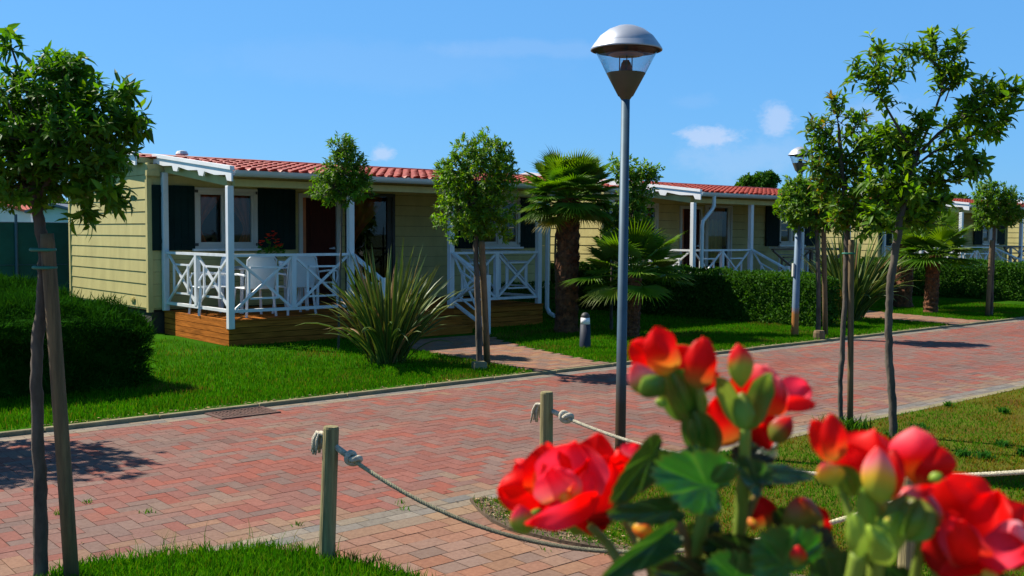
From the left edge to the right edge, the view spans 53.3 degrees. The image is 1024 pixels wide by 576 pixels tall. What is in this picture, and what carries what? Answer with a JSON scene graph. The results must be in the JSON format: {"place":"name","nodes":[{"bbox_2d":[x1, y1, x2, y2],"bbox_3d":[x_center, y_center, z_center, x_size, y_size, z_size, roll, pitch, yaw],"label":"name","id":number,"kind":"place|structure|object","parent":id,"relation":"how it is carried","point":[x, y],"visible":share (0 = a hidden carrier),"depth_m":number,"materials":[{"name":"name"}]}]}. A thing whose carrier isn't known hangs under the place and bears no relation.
{"place":"outdoors","nodes":[
{"label":"outdoors","id":0,"kind":"place"},
{"bbox_2d":[27,537,435,575],"bbox_3d":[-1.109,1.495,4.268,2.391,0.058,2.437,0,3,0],"label":"front lawn","id":1,"kind":"structure","parent":0,"point":[229,562],"depth_m":5.17,"materials":[{"name":"green plant"}]},
{"bbox_2d":[29,233,78,575],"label":"wooden stake","id":2,"kind":"object","parent":1,"relation":"on","point":[47,249],"visible":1,"depth_m":4.84,"materials":[{"name":"brown wood"}]},
{"bbox_2d":[0,23,156,575],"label":"young tree","id":3,"kind":"object","parent":1,"relation":"on","point":[44,141],"visible":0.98,"depth_m":4.72,"materials":[{"name":"green plant"}]},
{"bbox_2d":[130,517,342,558],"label":"tall grass stems","id":4,"kind":"object","parent":1,"relation":"on","point":[140,553],"visible":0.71,"depth_m":5.32,"materials":[{"name":"green plant"}]},
{"bbox_2d":[319,425,338,560],"bbox_3d":[-0.949,1.082,5.275,0.112,0.743,0.085,0,3,0],"label":"rope post","id":5,"kind":"object","parent":1,"relation":"on","point":[327,529],"visible":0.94,"depth_m":5.24,"materials":[{"name":"wood"}]},
{"bbox_2d":[311,431,889,553],"bbox_3d":[0.308,1.005,4.797,2.912,0.464,0.079,1,3,21],"label":"barrier rope","id":6,"kind":"object","parent":5,"relation":"hanging from","point":[352,458],"visible":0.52,"depth_m":5.04,"materials":[{"name":"beige fabric"}]},
{"bbox_2d":[276,504,646,575],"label":"paved apron","id":7,"kind":"object","parent":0,"point":[439,544],"visible":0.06,"depth_m":5.56,"materials":[{"name":"red brick"}]},
{"bbox_2d":[410,335,607,371],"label":"path","id":8,"kind":"structure","parent":0,"point":[511,354],"depth_m":14.30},
{"bbox_2d":[0,319,1023,575],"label":"road","id":9,"kind":"structure","parent":0,"point":[186,479],"depth_m":8.30,"materials":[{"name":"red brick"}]},
{"bbox_2d":[204,406,280,419],"bbox_3d":[-2.562,1.191,9.710,0.600,0.016,0.380,-2,4,-40],"label":"drain grate","id":10,"kind":"object","parent":9,"relation":"on","point":[241,413],"visible":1,"depth_m":9.70,"materials":[{"name":"metal"}]},
{"bbox_2d":[47,498,606,560],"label":"joint weeds","id":11,"kind":"object","parent":9,"relation":"on","point":[296,523],"visible":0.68,"depth_m":6.25,"materials":[{"name":"green plant"}]},
{"bbox_2d":[590,24,662,449],"bbox_3d":[0.886,-0.378,8.111,0.566,3.391,0.566,1,3,0],"label":"street lamp","id":12,"kind":"object","parent":9,"relation":"on","point":[626,41],"visible":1,"depth_m":8.05,"materials":[{"name":"metal"}]},
{"bbox_2d":[0,295,1023,431],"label":"garden lawn","id":13,"kind":"structure","parent":0,"point":[158,336],"depth_m":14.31,"materials":[{"name":"green plant"}]},
{"bbox_2d":[0,205,32,221],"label":"cabin","id":14,"kind":"object","parent":13,"relation":"on","point":[22,216],"visible":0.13,"depth_m":39.91,"materials":[{"name":"metal"}]},
{"bbox_2d":[0,214,69,291],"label":"windbreak fence","id":15,"kind":"object","parent":13,"relation":"on","point":[18,240],"visible":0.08,"depth_m":20.68,"materials":[{"name":"green fabric"}]},
{"bbox_2d":[24,203,67,221],"bbox_3d":[-16.055,-1.815,38.913,1.954,2.655,6.500,0,3,0],"label":"cabin","id":16,"kind":"object","parent":13,"relation":"on","point":[50,215],"visible":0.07,"depth_m":35.92,"materials":[{"name":"stone"}]},
{"bbox_2d":[0,268,161,399],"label":"conifer hedge","id":17,"kind":"object","parent":13,"relation":"on","point":[102,341],"visible":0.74,"depth_m":10.71,"materials":[{"name":"green plant"}]},
{"bbox_2d":[306,130,377,349],"bbox_3d":[-2.447,-0.661,14.590,1.093,3.183,0.856,0,3,0],"label":"young tree","id":18,"kind":"object","parent":13,"relation":"on","point":[333,179],"visible":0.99,"depth_m":14.44,"materials":[{"name":"green plant"}]},
{"bbox_2d":[58,150,654,345],"bbox_3d":[-2.836,-0.967,20.126,9.500,3.172,8.050,-2,4,-40],"label":"bungalow","id":19,"kind":"object","parent":13,"relation":"on","point":[197,215],"visible":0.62,"depth_m":17.75,"materials":[{"name":"beige wood"}]},
{"bbox_2d":[188,257,225,315],"bbox_3d":[-4.771,-0.055,16.186,0.605,0.948,0.570,-2,4,-35],"label":"plastic chair","id":20,"kind":"object","parent":19,"relation":"on","point":[223,279],"visible":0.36,"depth_m":16.23,"materials":[{"name":"white plastic"}]},
{"bbox_2d":[192,187,260,250],"bbox_3d":[-4.928,-1.179,17.596,1.250,1.075,0.160,-2,4,-40],"label":"window","id":21,"kind":"structure","parent":19,"relation":"in","point":[203,246],"depth_m":17.56,"materials":[{"name":"paint"}]},
{"bbox_2d":[234,256,277,317],"bbox_3d":[-4.009,-0.035,15.885,0.569,0.948,0.605,-2,4,-40],"label":"plastic chair","id":22,"kind":"object","parent":19,"relation":"on","point":[263,274],"visible":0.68,"depth_m":15.68,"materials":[{"name":"white plastic"}]},
{"bbox_2d":[221,265,308,313],"bbox_3d":[-4.124,0.009,17.009,1.300,0.736,0.840,-2,4,-40],"label":"deck table","id":23,"kind":"object","parent":19,"relation":"on","point":[242,268],"visible":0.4,"depth_m":16.88,"materials":[{"name":"white plastic"}]},
{"bbox_2d":[256,231,286,259],"bbox_3d":[-4.004,-0.650,16.890,0.589,0.594,0.490,-2,4,-40],"label":"flowering plant","id":24,"kind":"object","parent":23,"relation":"on","point":[276,250],"visible":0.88,"depth_m":16.87,"materials":[{"name":"plant"}]},
{"bbox_2d":[272,256,316,315],"bbox_3d":[-3.476,-0.056,16.339,0.570,0.948,0.605,-2,4,-40],"label":"plastic chair","id":25,"kind":"object","parent":19,"relation":"on","point":[301,269],"visible":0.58,"depth_m":16.16,"materials":[{"name":"white plastic"}]},
{"bbox_2d":[297,256,337,305],"bbox_3d":[-3.404,-0.131,17.738,0.570,0.948,0.605,2,4,32],"label":"plastic chair","id":26,"kind":"object","parent":19,"relation":"on","point":[317,288],"visible":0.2,"depth_m":17.53,"materials":[{"name":"white plastic"}]},
{"bbox_2d":[298,193,340,302],"bbox_3d":[-3.561,-0.735,18.827,0.860,2.000,0.122,-2,4,-40],"label":"door","id":27,"kind":"structure","parent":19,"relation":"in","point":[319,227],"depth_m":18.83,"materials":[{"name":"paint"}]},
{"bbox_2d":[343,193,394,298],"bbox_3d":[-2.725,-0.789,19.541,1.100,2.040,0.100,-2,4,-40],"label":"glass door","id":28,"kind":"structure","parent":19,"relation":"in","point":[390,198],"depth_m":19.78,"materials":[{"name":"metal"}]},
{"bbox_2d":[478,198,523,248],"bbox_3d":[-0.268,-1.368,21.567,1.240,1.075,0.160,-2,4,-40],"label":"window","id":29,"kind":"structure","parent":19,"relation":"in","point":[497,244],"depth_m":21.76,"materials":[{"name":"paint"}]},
{"bbox_2d":[299,236,463,365],"bbox_3d":[-1.671,0.156,13.136,2.149,1.704,2.292,0,3,0],"label":"flax clump","id":30,"kind":"object","parent":13,"relation":"on","point":[389,330],"visible":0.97,"depth_m":12.95,"materials":[{"name":"green plant"}]},
{"bbox_2d":[428,125,522,360],"bbox_3d":[-0.445,-0.499,12.734,1.160,3.084,1.035,1,3,19],"label":"young tree","id":31,"kind":"object","parent":13,"relation":"on","point":[478,221],"visible":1,"depth_m":12.60,"materials":[{"name":"green plant"}]},
{"bbox_2d":[472,361,486,369],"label":"concrete block","id":32,"kind":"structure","parent":13,"relation":"on","point":[478,364],"depth_m":12.62,"materials":[{"name":"grey concrete"}]},
{"bbox_2d":[478,240,489,363],"bbox_3d":[-0.348,0.229,12.927,0.085,1.666,0.472,1,3,11],"label":"wooden stake","id":33,"kind":"object","parent":13,"relation":"on","point":[484,302],"visible":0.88,"depth_m":12.88,"materials":[{"name":"brown wood"}]},
{"bbox_2d":[491,281,554,313],"bbox_3d":[0.253,0.184,21.490,2.117,0.730,0.794,-2,4,-40],"label":"shrub row","id":34,"kind":"object","parent":13,"relation":"on","point":[551,296],"visible":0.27,"depth_m":21.41,"materials":[{"name":"green plant"}]},
{"bbox_2d":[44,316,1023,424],"bbox_3d":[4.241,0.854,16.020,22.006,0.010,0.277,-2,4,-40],"label":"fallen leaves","id":35,"kind":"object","parent":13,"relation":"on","point":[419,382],"visible":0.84,"depth_m":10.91,"materials":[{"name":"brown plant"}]},
{"bbox_2d":[554,236,556,309],"bbox_3d":[0.814,-0.220,18.802,0.086,1.824,0.046,0,3,0],"label":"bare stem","id":36,"kind":"object","parent":13,"relation":"on","point":[554,260],"visible":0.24,"depth_m":18.77,"materials":[{"name":"brown plant"}]},
{"bbox_2d":[516,144,619,333],"bbox_3d":[0.942,-0.843,17.343,1.903,3.288,2.024,3,4,43],"label":"fan palm","id":37,"kind":"object","parent":13,"relation":"on","point":[570,180],"visible":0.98,"depth_m":17.10,"materials":[{"name":"green plant"}]},
{"bbox_2d":[579,312,590,347],"bbox_3d":[1.089,0.635,15.169,0.176,0.550,0.176,0,3,0],"label":"bollard light","id":38,"kind":"object","parent":13,"relation":"on","point":[585,336],"visible":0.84,"depth_m":15.11,"materials":[{"name":"metal"}]},
{"bbox_2d":[559,217,696,337],"bbox_3d":[1.912,-0.186,16.752,2.477,2.060,2.242,0,3,0],"label":"fan palm","id":39,"kind":"object","parent":13,"relation":"on","point":[647,245],"visible":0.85,"depth_m":16.49,"materials":[{"name":"green plant"}]},
{"bbox_2d":[595,151,664,330],"bbox_3d":[2.039,-0.805,17.787,1.261,3.175,1.017,0,3,0],"label":"young tree","id":40,"kind":"object","parent":13,"relation":"on","point":[637,177],"visible":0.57,"depth_m":17.62,"materials":[{"name":"green plant"}]},
{"bbox_2d":[509,179,871,276],"bbox_3d":[5.206,-1.293,26.978,9.500,3.172,8.050,-2,4,-40],"label":"bungalow","id":41,"kind":"object","parent":13,"relation":"on","point":[740,228],"visible":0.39,"depth_m":25.44,"materials":[{"name":"beige wood"}]},
{"bbox_2d":[628,203,658,233],"bbox_3d":[3.096,-1.523,24.467,1.150,1.040,0.105,-2,4,-40],"label":"window","id":42,"kind":"structure","parent":41,"relation":"in","point":[656,206],"depth_m":24.75,"materials":[{"name":"paint"}]},
{"bbox_2d":[679,206,702,271],"bbox_3d":[4.481,-1.060,25.681,0.860,2.000,0.122,-2,4,-40],"label":"door","id":43,"kind":"structure","parent":41,"relation":"in","point":[684,215],"depth_m":25.58,"materials":[{"name":"paint"}]},
{"bbox_2d":[703,205,732,268],"bbox_3d":[5.317,-1.114,26.393,1.100,2.040,0.100,-2,4,-40],"label":"glass door","id":44,"kind":"structure","parent":41,"relation":"in","point":[729,218],"depth_m":26.60,"materials":[{"name":"paint"}]},
{"bbox_2d":[778,208,805,246],"bbox_3d":[7.774,-1.693,28.417,1.240,1.075,0.160,-2,4,-40],"label":"window","id":45,"kind":"structure","parent":41,"relation":"in","point":[789,243],"depth_m":28.37,"materials":[{"name":"paint"}]},
{"bbox_2d":[550,261,841,326],"bbox_3d":[2.466,-0.026,22.545,0.960,1.128,10.448,-2,4,-40],"label":"hedge","id":46,"kind":"object","parent":13,"relation":"on","point":[752,296],"visible":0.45,"depth_m":19.93,"materials":[{"name":"green plant"}]},
{"bbox_2d":[788,147,811,335],"bbox_3d":[4.770,-0.747,17.028,0.410,3.210,0.410,1,3,0],"label":"street lamp","id":47,"kind":"object","parent":13,"relation":"on","point":[799,165],"visible":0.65,"depth_m":17.01,"materials":[{"name":"metal"}]},
{"bbox_2d":[772,173,850,329],"bbox_3d":[5.004,-0.543,16.852,1.372,2.788,1.185,0,3,0],"label":"young tree","id":48,"kind":"object","parent":13,"relation":"on","point":[797,189],"visible":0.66,"depth_m":16.74,"materials":[{"name":"green plant"}]},
{"bbox_2d":[813,330,824,339],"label":"concrete block","id":49,"kind":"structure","parent":13,"relation":"on","point":[817,334],"depth_m":16.56,"materials":[{"name":"grey concrete"}]},
{"bbox_2d":[821,229,827,334],"bbox_3d":[5.206,-0.055,16.985,0.087,1.850,0.346,2,4,32],"label":"wooden stake","id":50,"kind":"object","parent":13,"relation":"on","point":[824,283],"visible":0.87,"depth_m":16.94,"materials":[{"name":"brown wood"}]},
{"bbox_2d":[791,228,922,321],"bbox_3d":[6.613,-0.351,20.078,2.479,2.065,2.638,-2,4,-35],"label":"flax clump","id":51,"kind":"object","parent":13,"relation":"on","point":[866,294],"visible":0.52,"depth_m":19.88,"materials":[{"name":"green plant"}]},
{"bbox_2d":[781,191,1023,266],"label":"bungalow","id":52,"kind":"object","parent":13,"relation":"on","point":[981,238],"visible":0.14,"depth_m":32.47,"materials":[{"name":"beige wood"}]},
{"bbox_2d":[982,226,998,244],"bbox_3d":[16.964,-2.065,36.250,1.240,1.075,0.160,-2,4,-40],"label":"window","id":53,"kind":"structure","parent":52,"relation":"in","point":[987,241],"depth_m":36.23,"materials":[{"name":"glass"}]},
{"bbox_2d":[865,173,956,307],"bbox_3d":[9.137,-1.198,23.836,2.535,3.388,2.377,0,3,0],"label":"fan palm","id":54,"kind":"object","parent":13,"relation":"on","point":[905,291],"visible":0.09,"depth_m":23.70,"materials":[{"name":"plant"}]},
{"bbox_2d":[821,256,1023,300],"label":"hedge","id":55,"kind":"object","parent":13,"relation":"on","point":[961,282],"visible":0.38,"depth_m":27.40,"materials":[{"name":"green plant"}]},
{"bbox_2d":[888,205,983,312],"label":"fan palm","id":56,"kind":"object","parent":13,"relation":"on","point":[942,239],"visible":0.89,"depth_m":22.07,"materials":[{"name":"green plant"}]},
{"bbox_2d":[985,240,993,316],"bbox_3d":[9.996,-0.175,21.350,0.161,1.662,0.097,-1,3,-21],"label":"wooden stake","id":57,"kind":"object","parent":13,"relation":"on","point":[989,279],"visible":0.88,"depth_m":21.32,"materials":[{"name":"brown wood"}]},
{"bbox_2d":[969,177,1023,314],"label":"young tree","id":58,"kind":"object","parent":13,"relation":"on","point":[994,215],"visible":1,"depth_m":21.20,"materials":[{"name":"green plant"}]},
{"bbox_2d":[1007,199,1023,261],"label":"bungalow","id":59,"kind":"object","parent":13,"relation":"on","point":[1013,235],"visible":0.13,"depth_m":39.67,"materials":[{"name":"beige wood"}]},
{"bbox_2d":[0,0,1023,200],"label":"sky","id":60,"kind":"structure","parent":0,"point":[726,94],"materials":[{"name":"blue"}]},
{"bbox_2d":[470,497,805,575],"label":"bare soil","id":61,"kind":"structure","parent":0,"point":[544,536],"depth_m":5.81,"materials":[{"name":"brown soil"}]},
{"bbox_2d":[473,497,630,546],"bbox_3d":[0.432,1.388,5.907,1.850,0.010,0.500,3,4,37],"label":"dry straw","id":62,"kind":"object","parent":61,"relation":"on","point":[480,498],"visible":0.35,"depth_m":6.12,"materials":[{"name":"beige plant"}]},
{"bbox_2d":[497,326,866,575],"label":"begonia plant","id":63,"kind":"object","parent":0,"point":[588,485],"visible":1,"depth_m":0.46,"materials":[{"name":"red plant"}]},
{"bbox_2d":[472,386,1023,575],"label":"verge lawn","id":64,"kind":"structure","parent":0,"point":[1004,395],"depth_m":8.04,"materials":[{"name":"green plant"}]},
{"bbox_2d":[540,391,552,444],"bbox_3d":[0.217,1.024,6.464,0.087,0.740,0.086,0,3,0],"label":"rope post","id":65,"kind":"object","parent":64,"relation":"on","point":[546,417],"visible":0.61,"depth_m":6.42,"materials":[{"name":"beige wood"}]},
{"bbox_2d":[530,403,1023,476],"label":"barrier rope","id":66,"kind":"object","parent":65,"relation":"hanging from","point":[565,417],"visible":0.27,"depth_m":6.19,"materials":[{"name":"beige fabric"}]},
{"bbox_2d":[795,85,884,419],"bbox_3d":[2.804,-0.225,8.703,0.836,3.006,0.672,0,3,0],"label":"young tree","id":67,"kind":"object","parent":64,"relation":"on","point":[833,168],"visible":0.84,"depth_m":8.70,"materials":[{"name":"green plant"}]},
{"bbox_2d":[842,240,854,420],"bbox_3d":[2.913,0.440,8.797,0.199,1.710,0.094,-2,4,-40],"label":"wooden stake","id":68,"kind":"object","parent":64,"relation":"on","point":[850,351],"visible":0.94,"depth_m":8.78,"materials":[{"name":"brown wood"}]},
{"bbox_2d":[720,400,1023,562],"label":"verge weeds","id":69,"kind":"object","parent":64,"relation":"on","point":[986,454],"visible":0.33,"depth_m":7.92,"materials":[{"name":"green plant"}]},
{"bbox_2d":[812,413,932,440],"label":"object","id":70,"kind":"object","parent":64,"relation":"on","point":[850,426],"visible":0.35,"depth_m":8.76,"materials":[{"name":"green plant"}]},
{"bbox_2d":[897,478,917,569],"bbox_3d":[1.655,1.151,4.268,0.086,0.740,0.086,0,3,0],"label":"rope post","id":71,"kind":"object","parent":64,"relation":"on","point":[905,557],"visible":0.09,"depth_m":4.23,"materials":[{"name":"wood"}]},
{"bbox_2d":[838,24,1023,440],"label":"young tree","id":72,"kind":"object","parent":64,"relation":"on","point":[904,141],"visible":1,"depth_m":8.17,"materials":[{"name":"green plant"}]},
{"bbox_2d":[808,413,1023,575],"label":"begonia plant","id":73,"kind":"object","parent":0,"point":[958,524],"visible":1,"depth_m":0.40,"materials":[{"name":"red plant"}]},
{"bbox_2d":[865,310,983,324],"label":"path","id":74,"kind":"structure","parent":0,"point":[901,317],"depth_m":20.74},
{"label":"ground","id":75,"kind":"structure","parent":0,"visible":0},
{"bbox_2d":[47,200,67,203],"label":"background tree","id":76,"kind":"object","parent":75,"relation":"on","point":[65,202],"depth_m":61.04,"materials":[{"name":"green plant"}]},
{"bbox_2d":[0,317,1023,436],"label":"kerb","id":77,"kind":"structure","parent":75,"relation":"on","point":[177,414],"depth_m":10.96,"materials":[{"name":"concrete"}]},
{"bbox_2d":[734,169,781,187],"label":"background tree","id":78,"kind":"object","parent":75,"relation":"on","point":[768,179],"visible":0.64,"depth_m":69.08,"materials":[{"name":"green plant"}]},
{"bbox_2d":[718,385,1023,452],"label":"edging strip","id":79,"kind":"object","parent":75,"relation":"on","point":[904,411],"visible":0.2,"depth_m":10.15,"materials":[{"name":"concrete"}]},
{"bbox_2d":[949,192,971,198],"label":"background tree","id":80,"kind":"object","parent":75,"relation":"on","point":[961,195],"visible":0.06,"depth_m":74.53,"materials":[{"name":"green plant"}]}
]}

